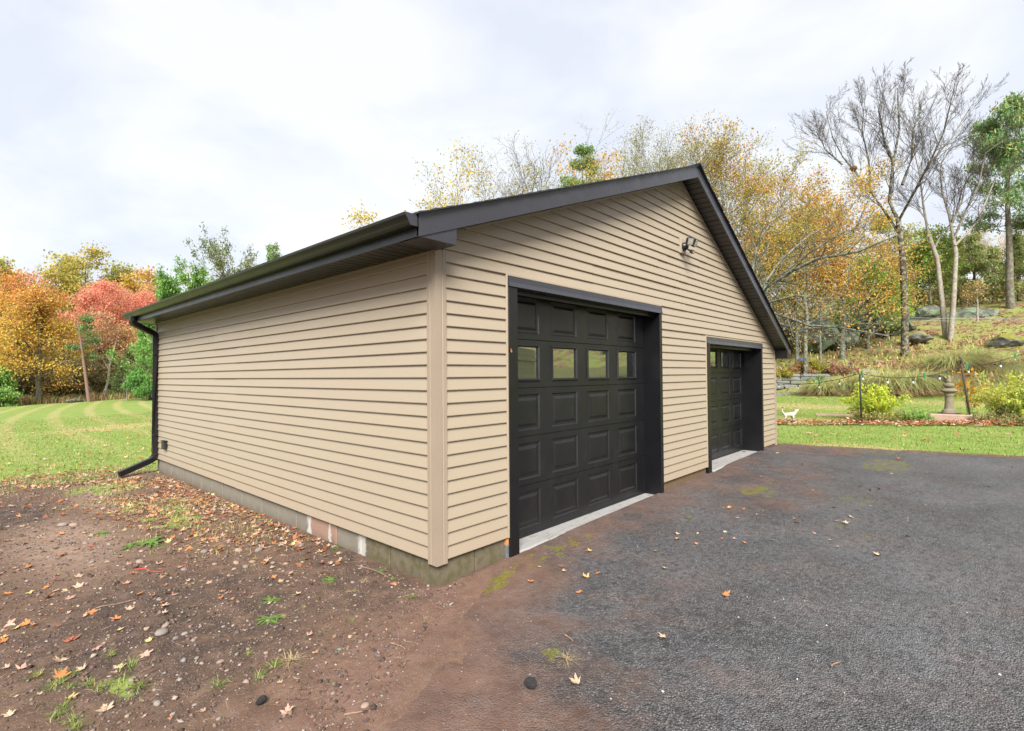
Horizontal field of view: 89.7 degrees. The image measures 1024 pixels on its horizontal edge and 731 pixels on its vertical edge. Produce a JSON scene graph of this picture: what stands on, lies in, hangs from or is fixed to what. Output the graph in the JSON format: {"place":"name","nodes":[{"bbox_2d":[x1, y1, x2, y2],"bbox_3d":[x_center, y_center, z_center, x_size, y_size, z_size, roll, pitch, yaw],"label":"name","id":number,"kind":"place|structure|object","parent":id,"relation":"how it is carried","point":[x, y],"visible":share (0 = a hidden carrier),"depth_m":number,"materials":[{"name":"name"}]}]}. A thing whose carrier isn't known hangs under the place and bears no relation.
{"place":"outdoors","nodes":[
{"label":"outdoors","id":0,"kind":"place"},
{"bbox_2d":[1,390,147,405],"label":"rough grass","id":1,"kind":"structure","parent":0,"point":[29,400],"depth_m":44.58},
{"bbox_2d":[0,411,156,491],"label":"grass","id":2,"kind":"structure","parent":0,"point":[73,429],"depth_m":13.05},
{"bbox_2d":[0,297,1023,730],"bbox_3d":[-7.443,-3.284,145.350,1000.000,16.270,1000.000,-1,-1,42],"label":"ground","id":3,"kind":"structure","parent":0,"point":[450,635],"depth_m":3.84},
{"bbox_2d":[0,365,25,406],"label":"spruce tree","id":4,"kind":"object","parent":3,"relation":"on","point":[6,388],"visible":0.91,"depth_m":39.75,"materials":[{"name":"green plant"}]},
{"bbox_2d":[0,256,26,322],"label":"tall tree","id":5,"kind":"object","parent":3,"relation":"on","point":[2,264],"visible":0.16,"depth_m":78.84,"materials":[{"name":"orange plant"}]},
{"bbox_2d":[0,267,100,403],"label":"maple tree","id":6,"kind":"object","parent":3,"relation":"on","point":[30,298],"visible":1,"depth_m":42.07,"materials":[{"name":"orange plant"}]},
{"bbox_2d":[32,255,93,365],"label":"tall tree","id":7,"kind":"object","parent":3,"relation":"on","point":[66,283],"visible":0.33,"depth_m":70.20,"materials":[{"name":"yellow plant"}]},
{"bbox_2d":[0,313,151,397],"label":"undergrowth","id":8,"kind":"object","parent":3,"relation":"on","point":[97,382],"visible":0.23,"depth_m":51.28,"materials":[{"name":"red plant"}]},
{"bbox_2d":[38,240,121,389],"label":"tall tree","id":9,"kind":"object","parent":3,"relation":"on","point":[92,256],"visible":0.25,"depth_m":73.24,"materials":[{"name":"yellow plant"}]},
{"bbox_2d":[59,313,107,401],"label":"pine tree","id":10,"kind":"object","parent":3,"relation":"on","point":[86,319],"visible":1,"depth_m":43.06,"materials":[{"name":"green plant"}]},
{"bbox_2d":[52,275,128,391],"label":"maple tree","id":11,"kind":"object","parent":3,"relation":"on","point":[88,298],"visible":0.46,"depth_m":56.69,"materials":[{"name":"red plant"}]},
{"bbox_2d":[67,259,137,319],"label":"tall tree","id":12,"kind":"object","parent":3,"relation":"on","point":[122,268],"visible":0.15,"depth_m":79.43,"materials":[{"name":"yellow plant"}]},
{"bbox_2d":[74,278,136,347],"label":"maple tree","id":13,"kind":"object","parent":3,"relation":"on","point":[119,319],"visible":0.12,"depth_m":62.85,"materials":[{"name":"red plant"}]},
{"bbox_2d":[74,307,137,393],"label":"maple tree","id":14,"kind":"object","parent":3,"relation":"on","point":[111,339],"visible":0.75,"depth_m":47.52,"materials":[{"name":"red plant"}]},
{"bbox_2d":[92,323,140,393],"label":"maple tree","id":15,"kind":"object","parent":3,"relation":"on","point":[129,333],"visible":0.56,"depth_m":48.97,"materials":[{"name":"red plant"}]},
{"bbox_2d":[101,349,142,400],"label":"spruce tree","id":16,"kind":"object","parent":3,"relation":"on","point":[119,370],"visible":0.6,"depth_m":42.76,"materials":[{"name":"green plant"}]},
{"bbox_2d":[110,265,161,326],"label":"tall tree","id":17,"kind":"object","parent":3,"relation":"on","point":[130,282],"visible":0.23,"depth_m":77.72,"materials":[{"name":"yellow plant"}]},
{"bbox_2d":[113,288,158,342],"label":"maple tree","id":18,"kind":"object","parent":3,"relation":"on","point":[144,301],"visible":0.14,"depth_m":61.14,"materials":[{"name":"red plant"}]},
{"bbox_2d":[121,324,154,399],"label":"spruce tree","id":19,"kind":"object","parent":3,"relation":"on","point":[137,382],"visible":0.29,"depth_m":41.68,"materials":[{"name":"green plant"}]},
{"bbox_2d":[133,281,162,308],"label":"tall tree","id":20,"kind":"object","parent":3,"relation":"on","point":[146,287],"visible":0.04,"depth_m":73.99,"materials":[{"name":"orange plant"}]},
{"bbox_2d":[134,535,166,547],"bbox_3d":[-3.603,1.760,5.156,0.379,0.030,0.324,-1,-1,30],"label":"weed","id":21,"kind":"object","parent":3,"relation":"on","point":[152,542],"visible":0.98,"depth_m":5.12,"materials":[{"name":"green plant"}]},
{"bbox_2d":[0,467,308,728],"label":"grass","id":22,"kind":"structure","parent":3,"relation":"on","point":[168,523],"depth_m":6.50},
{"bbox_2d":[106,254,216,382],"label":"red cedar","id":23,"kind":"object","parent":3,"relation":"on","point":[168,287],"visible":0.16,"depth_m":24.97,"materials":[{"name":"green plant"}]},
{"bbox_2d":[0,465,350,643],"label":"leaf litter","id":24,"kind":"object","parent":3,"relation":"on","point":[164,494],"visible":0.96,"depth_m":6.24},
{"bbox_2d":[175,257,214,294],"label":"red cedar","id":25,"kind":"object","parent":3,"relation":"on","point":[196,279],"visible":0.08,"depth_m":23.25,"materials":[{"name":"green plant"}]},
{"bbox_2d":[0,523,429,730],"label":"leaf scraps","id":26,"kind":"object","parent":3,"relation":"on","point":[202,709],"visible":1,"depth_m":3.31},
{"bbox_2d":[179,221,259,279],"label":"red cedar","id":27,"kind":"object","parent":3,"relation":"on","point":[218,262],"visible":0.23,"depth_m":25.81,"materials":[{"name":"green plant"}]},
{"bbox_2d":[0,471,460,730],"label":"gravel","id":28,"kind":"structure","parent":3,"relation":"on","point":[184,659],"depth_m":3.67,"materials":[{"name":"stone"}]},
{"bbox_2d":[0,470,463,730],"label":"twig litter","id":29,"kind":"object","parent":3,"relation":"on","point":[217,629],"visible":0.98,"depth_m":3.22,"materials":[{"name":"wood"}]},
{"bbox_2d":[0,470,465,730],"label":"soil crumbs","id":30,"kind":"object","parent":3,"relation":"on","point":[325,681],"visible":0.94,"depth_m":3.53,"materials":[{"name":"soil"}]},
{"bbox_2d":[255,614,284,624],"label":"weed","id":31,"kind":"object","parent":3,"relation":"on","point":[265,618],"visible":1,"depth_m":3.49,"materials":[{"name":"green plant"}]},
{"bbox_2d":[265,242,282,260],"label":"red cedar","id":32,"kind":"object","parent":3,"relation":"on","point":[274,248],"visible":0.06,"depth_m":26.31,"materials":[{"name":"green plant"}]},
{"bbox_2d":[341,199,378,230],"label":"maple tree","id":33,"kind":"object","parent":3,"relation":"on","point":[360,216],"visible":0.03,"depth_m":29.44,"materials":[{"name":"yellow plant"}]},
{"bbox_2d":[117,162,792,586],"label":"garage","id":34,"kind":"structure","parent":3,"relation":"on","point":[379,392],"depth_m":5.47,"materials":[{"name":"plastic"}]},
{"bbox_2d":[517,295,644,538],"bbox_3d":[0.817,0.480,5.874,0.060,2.422,2.804,-1,-1,42],"label":"garage door","id":35,"kind":"structure","parent":34,"relation":"in","point":[581,429],"depth_m":5.75,"materials":[{"name":"black paint"}]},
{"bbox_2d":[679,237,697,254],"bbox_3d":[2.484,-1.688,7.261,0.234,0.231,0.301,-1,-1,42],"label":"flood light","id":36,"kind":"object","parent":34,"relation":"attached to","point":[685,244],"visible":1,"depth_m":7.26,"materials":[{"name":"plastic"}]},
{"bbox_2d":[710,348,742,459],"bbox_3d":[3.668,0.640,9.196,0.060,2.010,2.530,-1,-1,42],"label":"garage door","id":37,"kind":"structure","parent":34,"relation":"in","point":[726,364],"depth_m":9.48,"materials":[{"name":"black paint"}]},
{"bbox_2d":[404,136,505,211],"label":"maple tree","id":38,"kind":"object","parent":3,"relation":"on","point":[460,175],"visible":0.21,"depth_m":28.13,"materials":[{"name":"yellow plant"}]},
{"bbox_2d":[405,140,537,208],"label":"fruit tree","id":39,"kind":"object","parent":3,"relation":"on","point":[481,169],"visible":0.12,"depth_m":27.48,"materials":[{"name":"grey plant"}]},
{"bbox_2d":[1,389,1023,476],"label":"lawn leaves","id":40,"kind":"object","parent":3,"relation":"on","point":[89,452],"visible":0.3,"depth_m":11.95,"materials":[{"name":"brown plant"}]},
{"bbox_2d":[479,130,606,198],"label":"fruit tree","id":41,"kind":"object","parent":3,"relation":"on","point":[519,171],"visible":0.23,"depth_m":23.68,"materials":[{"name":"grey plant"}]},
{"bbox_2d":[499,154,606,195],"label":"fruit tree","id":42,"kind":"object","parent":3,"relation":"on","point":[574,179],"visible":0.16,"depth_m":25.12,"materials":[{"name":"brown plant"}]},
{"bbox_2d":[556,143,605,187],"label":"pine tree","id":43,"kind":"object","parent":3,"relation":"on","point":[582,149],"visible":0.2,"depth_m":43.33,"materials":[{"name":"green plant"}]},
{"bbox_2d":[547,133,628,182],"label":"maple tree","id":44,"kind":"object","parent":3,"relation":"on","point":[608,173],"visible":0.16,"depth_m":31.83,"materials":[{"name":"yellow plant"}]},
{"bbox_2d":[575,108,741,231],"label":"fruit tree","id":45,"kind":"object","parent":3,"relation":"on","point":[650,152],"visible":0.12,"depth_m":27.12,"materials":[{"name":"yellow plant"}]},
{"bbox_2d":[599,115,781,249],"bbox_3d":[6.965,-5.079,24.118,8.418,13.903,11.785,0,-1,-4],"label":"fruit tree","id":46,"kind":"object","parent":3,"relation":"on","point":[666,159],"visible":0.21,"depth_m":23.20,"materials":[{"name":"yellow plant"}]},
{"bbox_2d":[664,109,827,280],"bbox_3d":[10.267,-4.905,24.805,8.619,13.380,7.123,0,-1,-34],"label":"tall tree","id":47,"kind":"object","parent":3,"relation":"on","point":[756,187],"visible":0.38,"depth_m":23.79,"materials":[{"name":"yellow plant"}]},
{"bbox_2d":[723,139,839,361],"bbox_3d":[13.700,-4.781,28.187,6.964,12.953,9.421,-1,-1,42],"label":"tall tree","id":48,"kind":"object","parent":3,"relation":"on","point":[790,232],"visible":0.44,"depth_m":26.44,"materials":[{"name":"orange plant"}]},
{"bbox_2d":[776,367,794,380],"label":"garden plant","id":49,"kind":"object","parent":3,"relation":"on","point":[784,372],"visible":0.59,"depth_m":28.61,"materials":[{"name":"yellow plant"}]},
{"bbox_2d":[776,374,832,388],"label":"stone wall","id":50,"kind":"structure","parent":3,"relation":"on","point":[802,377],"depth_m":28.38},
{"bbox_2d":[787,359,819,373],"bbox_3d":[16.310,0.232,29.303,1.727,1.184,2.004,-1,-1,9],"label":"garden plant","id":51,"kind":"object","parent":50,"relation":"on","point":[797,368],"visible":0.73,"depth_m":28.81,"materials":[{"name":"brown plant"}]},
{"bbox_2d":[755,198,861,363],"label":"maple tree","id":52,"kind":"object","parent":3,"relation":"on","point":[796,335],"visible":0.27,"depth_m":30.49,"materials":[{"name":"orange plant"}]},
{"bbox_2d":[781,317,839,352],"bbox_3d":[20.138,-2.103,35.529,2.921,2.583,4.699,-3,2,-26],"label":"rock ledge","id":53,"kind":"object","parent":3,"relation":"on","point":[827,342],"visible":0.34,"depth_m":33.96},
{"bbox_2d":[791,358,830,373],"bbox_3d":[16.821,0.134,29.165,1.677,1.114,1.771,0,-1,-6],"label":"garden plant","id":54,"kind":"object","parent":3,"relation":"on","point":[817,365],"visible":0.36,"depth_m":28.80,"materials":[{"name":"yellow plant"}]},
{"bbox_2d":[712,166,920,368],"bbox_3d":[8.533,-2.514,15.752,6.397,8.559,4.073,-1,-1,42],"label":"old fruit tree","id":55,"kind":"object","parent":3,"relation":"on","point":[777,279],"visible":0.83,"depth_m":14.97,"materials":[{"name":"brown plant"}]},
{"bbox_2d":[743,159,894,373],"bbox_3d":[15.922,-5.458,28.738,8.574,12.889,8.209,-1,-1,42],"label":"tall tree","id":56,"kind":"object","parent":3,"relation":"on","point":[805,346],"visible":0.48,"depth_m":28.28,"materials":[{"name":"orange plant"}]},
{"bbox_2d":[785,377,863,395],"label":"ornamental grass","id":57,"kind":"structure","parent":3,"relation":"on","point":[824,388],"depth_m":24.83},
{"bbox_2d":[773,243,886,361],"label":"maple tree","id":58,"kind":"object","parent":3,"relation":"on","point":[819,320],"visible":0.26,"depth_m":31.05,"materials":[{"name":"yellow plant"}]},
{"bbox_2d":[821,361,842,375],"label":"garden plant","id":59,"kind":"object","parent":3,"relation":"on","point":[830,371],"visible":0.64,"depth_m":28.60,"materials":[{"name":"brown plant"}]},
{"bbox_2d":[826,330,859,350],"bbox_3d":[22.002,-1.664,34.478,1.960,1.362,2.246,-1,-1,17],"label":"rock ledge","id":60,"kind":"object","parent":3,"relation":"on","point":[835,346],"visible":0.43,"depth_m":33.48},
{"bbox_2d":[799,374,891,394],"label":"ornamental grass","id":61,"kind":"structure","parent":3,"relation":"on","point":[846,386],"depth_m":24.97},
{"bbox_2d":[831,364,862,375],"bbox_3d":[18.367,0.323,28.822,1.803,0.854,1.970,0,-1,-28],"label":"garden plant","id":62,"kind":"object","parent":3,"relation":"on","point":[850,370],"visible":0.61,"depth_m":28.24,"materials":[{"name":"brown plant"}]},
{"bbox_2d":[757,152,947,358],"bbox_3d":[20.398,-6.521,32.081,9.709,12.467,9.208,-1,-1,4],"label":"maple tree","id":63,"kind":"object","parent":3,"relation":"on","point":[879,274],"visible":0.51,"depth_m":30.56,"materials":[{"name":"orange plant"}]},
{"bbox_2d":[859,369,862,420],"bbox_3d":[9.854,0.887,14.558,0.080,1.581,0.048,0,-1,-14],"label":"post","id":64,"kind":"object","parent":3,"relation":"on","point":[860,395],"visible":0.87,"depth_m":14.54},
{"bbox_2d":[776,353,1023,389],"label":"festoon lights","id":65,"kind":"object","parent":64,"relation":"hanging from","point":[967,367],"visible":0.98,"depth_m":14.35,"materials":[{"name":"grey"}]},
{"bbox_2d":[819,253,921,348],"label":"maple tree","id":66,"kind":"object","parent":3,"relation":"on","point":[875,270],"visible":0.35,"depth_m":33.24,"materials":[{"name":"yellow plant"}]},
{"bbox_2d":[838,382,911,414],"bbox_3d":[10.674,1.062,15.123,1.771,1.174,1.679,-1,-1,42],"label":"shrub","id":67,"kind":"object","parent":3,"relation":"on","point":[877,401],"visible":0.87,"depth_m":14.89,"materials":[{"name":"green plant"}]},
{"bbox_2d":[835,316,916,336],"bbox_3d":[25.241,-2.733,36.018,2.359,1.430,4.845,-3,6,-43],"label":"rock ledge","id":68,"kind":"object","parent":3,"relation":"on","point":[897,328],"visible":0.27,"depth_m":34.88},
{"bbox_2d":[844,406,908,421],"bbox_3d":[10.537,1.428,14.843,1.476,0.634,1.824,-1,-1,42],"label":"shrub","id":69,"kind":"object","parent":3,"relation":"on","point":[876,415],"visible":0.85,"depth_m":14.56,"materials":[{"name":"brown plant"}]},
{"bbox_2d":[804,365,959,397],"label":"ornamental grass","id":70,"kind":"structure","parent":3,"relation":"on","point":[880,382],"depth_m":23.47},
{"bbox_2d":[857,210,920,261],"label":"tall tree","id":71,"kind":"object","parent":3,"relation":"on","point":[888,226],"visible":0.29,"depth_m":59.42,"materials":[{"name":"orange plant"}]},
{"bbox_2d":[783,58,1000,354],"bbox_3d":[22.443,-9.666,31.043,5.296,18.150,11.175,0,-1,-28],"label":"bare tree","id":72,"kind":"object","parent":3,"relation":"on","point":[903,274],"visible":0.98,"depth_m":30.67,"materials":[{"name":"grey plant"}]},
{"bbox_2d":[860,232,927,338],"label":"maple tree","id":73,"kind":"object","parent":3,"relation":"on","point":[888,270],"visible":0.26,"depth_m":34.11,"materials":[{"name":"orange plant"}]},
{"bbox_2d":[772,275,1023,320],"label":"undergrowth","id":74,"kind":"object","parent":3,"relation":"on","point":[935,301],"visible":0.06,"depth_m":40.14,"materials":[{"name":"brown plant"}]},
{"bbox_2d":[776,332,1023,384],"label":"slope growth","id":75,"kind":"object","parent":3,"relation":"on","point":[955,345],"visible":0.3,"depth_m":29.49,"materials":[{"name":"green plant"}]},
{"bbox_2d":[776,301,1023,393],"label":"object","id":76,"kind":"object","parent":3,"relation":"on","point":[927,346],"visible":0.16,"depth_m":32.09,"materials":[{"name":"orange plant"}]},
{"bbox_2d":[777,394,1023,455],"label":"grass","id":77,"kind":"structure","parent":3,"relation":"on","point":[877,438],"depth_m":12.15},
{"bbox_2d":[777,417,1023,426],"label":"leaf windrow","id":78,"kind":"object","parent":3,"relation":"on","point":[898,422],"visible":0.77,"depth_m":13.80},
{"bbox_2d":[892,408,937,421],"bbox_3d":[11.367,1.430,14.568,0.923,0.511,1.100,-1,-1,8],"label":"shrub","id":79,"kind":"object","parent":3,"relation":"on","point":[921,415],"visible":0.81,"depth_m":14.40,"materials":[{"name":"green plant"}]},
{"bbox_2d":[854,362,983,395],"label":"ornamental grass","id":80,"kind":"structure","parent":3,"relation":"on","point":[928,389],"depth_m":23.22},
{"bbox_2d":[909,331,933,343],"bbox_3d":[25.292,-1.732,32.200,1.515,0.800,1.456,-1,-1,5],"label":"boulder","id":81,"kind":"object","parent":3,"relation":"on","point":[916,337],"visible":0.84,"depth_m":31.71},
{"bbox_2d":[893,245,952,306],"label":"maple tree","id":82,"kind":"object","parent":3,"relation":"on","point":[921,286],"visible":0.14,"depth_m":42.35,"materials":[{"name":"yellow plant"}]},
{"bbox_2d":[909,305,939,320],"bbox_3d":[31.337,-3.546,39.207,3.582,1.783,2.648,-12,-11,85],"label":"rock ledge","id":83,"kind":"object","parent":3,"relation":"on","point":[933,312],"visible":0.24,"depth_m":38.01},
{"bbox_2d":[893,218,977,305],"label":"maple tree","id":84,"kind":"object","parent":3,"relation":"on","point":[939,249],"visible":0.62,"depth_m":39.76,"materials":[{"name":"green plant"}]},
{"bbox_2d":[872,73,1008,337],"bbox_3d":[26.955,-9.607,32.491,6.829,16.376,5.229,-1,-1,42],"label":"bare tree","id":85,"kind":"object","parent":3,"relation":"on","point":[943,313],"visible":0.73,"depth_m":32.40,"materials":[{"name":"grey plant"}]},
{"bbox_2d":[927,412,978,423],"bbox_3d":[12.454,1.456,14.572,1.090,0.240,1.040,-1,-1,40],"label":"stone planter","id":86,"kind":"object","parent":3,"relation":"on","point":[951,417],"visible":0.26,"depth_m":14.20,"materials":[{"name":"stone"}]},
{"bbox_2d":[928,374,970,414],"bbox_3d":[12.479,0.836,14.714,0.961,1.162,0.544,-1,-1,42],"label":"bird bath","id":87,"kind":"object","parent":86,"relation":"in","point":[948,391],"visible":0.98,"depth_m":14.64,"materials":[{"name":"stone"}]},
{"bbox_2d":[931,236,980,299],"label":"hemlock","id":88,"kind":"object","parent":3,"relation":"on","point":[950,276],"visible":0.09,"depth_m":45.23,"materials":[{"name":"green plant"}]},
{"bbox_2d":[892,345,1023,370],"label":"ornamental grass","id":89,"kind":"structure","parent":3,"relation":"on","point":[943,361],"depth_m":25.28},
{"bbox_2d":[959,357,970,414],"bbox_3d":[12.460,0.684,14.141,0.268,1.865,0.048,-1,-1,16],"label":"post","id":90,"kind":"object","parent":3,"relation":"on","point":[965,388],"visible":0.87,"depth_m":14.13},
{"bbox_2d":[934,307,999,318],"bbox_3d":[32.350,-3.052,36.884,2.977,2.094,3.724,0,-1,-14],"label":"rock ledge","id":91,"kind":"object","parent":3,"relation":"on","point":[968,312],"visible":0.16,"depth_m":35.89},
{"bbox_2d":[914,344,1022,363],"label":"ornamental grass","id":92,"kind":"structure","parent":3,"relation":"on","point":[989,355],"depth_m":25.85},
{"bbox_2d":[917,110,1023,340],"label":"bare tree","id":93,"kind":"object","parent":3,"relation":"on","point":[952,312],"visible":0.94,"depth_m":31.20,"materials":[{"name":"grey plant"}]},
{"bbox_2d":[947,232,995,303],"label":"hemlock","id":94,"kind":"object","parent":3,"relation":"on","point":[972,239],"visible":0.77,"depth_m":41.45,"materials":[{"name":"green plant"}]},
{"bbox_2d":[952,364,993,413],"bbox_3d":[13.946,0.764,15.546,1.019,1.604,0.888,-1,-1,42],"label":"shrub","id":95,"kind":"object","parent":3,"relation":"on","point":[961,385],"visible":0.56,"depth_m":15.62,"materials":[{"name":"orange plant"}]},
{"bbox_2d":[956,278,996,320],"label":"sapling","id":96,"kind":"object","parent":3,"relation":"on","point":[976,293],"visible":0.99,"depth_m":34.15,"materials":[{"name":"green plant"}]},
{"bbox_2d":[951,91,1023,308],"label":"pine tree","id":97,"kind":"object","parent":3,"relation":"on","point":[1009,105],"visible":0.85,"depth_m":35.73,"materials":[{"name":"green plant"}]},
{"bbox_2d":[960,409,1023,426],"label":"shrub","id":98,"kind":"object","parent":3,"relation":"on","point":[1007,416],"visible":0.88,"depth_m":13.56,"materials":[{"name":"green plant"}]},
{"bbox_2d":[976,245,1016,301],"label":"hemlock","id":99,"kind":"object","parent":3,"relation":"on","point":[992,254],"visible":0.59,"depth_m":42.15,"materials":[{"name":"green plant"}]},
{"bbox_2d":[969,370,1023,415],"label":"shrub","id":100,"kind":"object","parent":3,"relation":"on","point":[996,404],"visible":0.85,"depth_m":13.94,"materials":[{"name":"yellow plant"}]},
{"bbox_2d":[985,334,1023,347],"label":"boulder","id":101,"kind":"object","parent":3,"relation":"on","point":[1004,340],"visible":0.84,"depth_m":28.45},
{"bbox_2d":[989,374,1023,416],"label":"shrub","id":102,"kind":"object","parent":3,"relation":"on","point":[1019,402],"visible":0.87,"depth_m":13.50,"materials":[{"name":"yellow plant"}]},
{"bbox_2d":[995,232,1023,301],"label":"hemlock","id":103,"kind":"object","parent":3,"relation":"on","point":[1018,250],"visible":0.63,"depth_m":38.41,"materials":[{"name":"green plant"}]},
{"bbox_2d":[0,0,1023,365],"label":"sky","id":104,"kind":"structure","parent":0,"point":[129,126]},
{"bbox_2d":[388,445,1023,730],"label":"driveway","id":105,"kind":"structure","parent":0,"point":[724,681],"depth_m":3.48,"materials":[{"name":"asphalt"}]},
{"bbox_2d":[524,676,536,688],"bbox_3d":[0.097,1.661,2.699,0.065,0.045,0.105,5,-11,-8],"label":"asphalt chunk","id":106,"kind":"object","parent":105,"relation":"on","point":[530,682],"visible":1,"depth_m":2.67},
{"bbox_2d":[382,448,1023,730],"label":"leaf","id":107,"kind":"object","parent":105,"relation":"on","point":[752,591],"visible":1,"depth_m":3.49,"materials":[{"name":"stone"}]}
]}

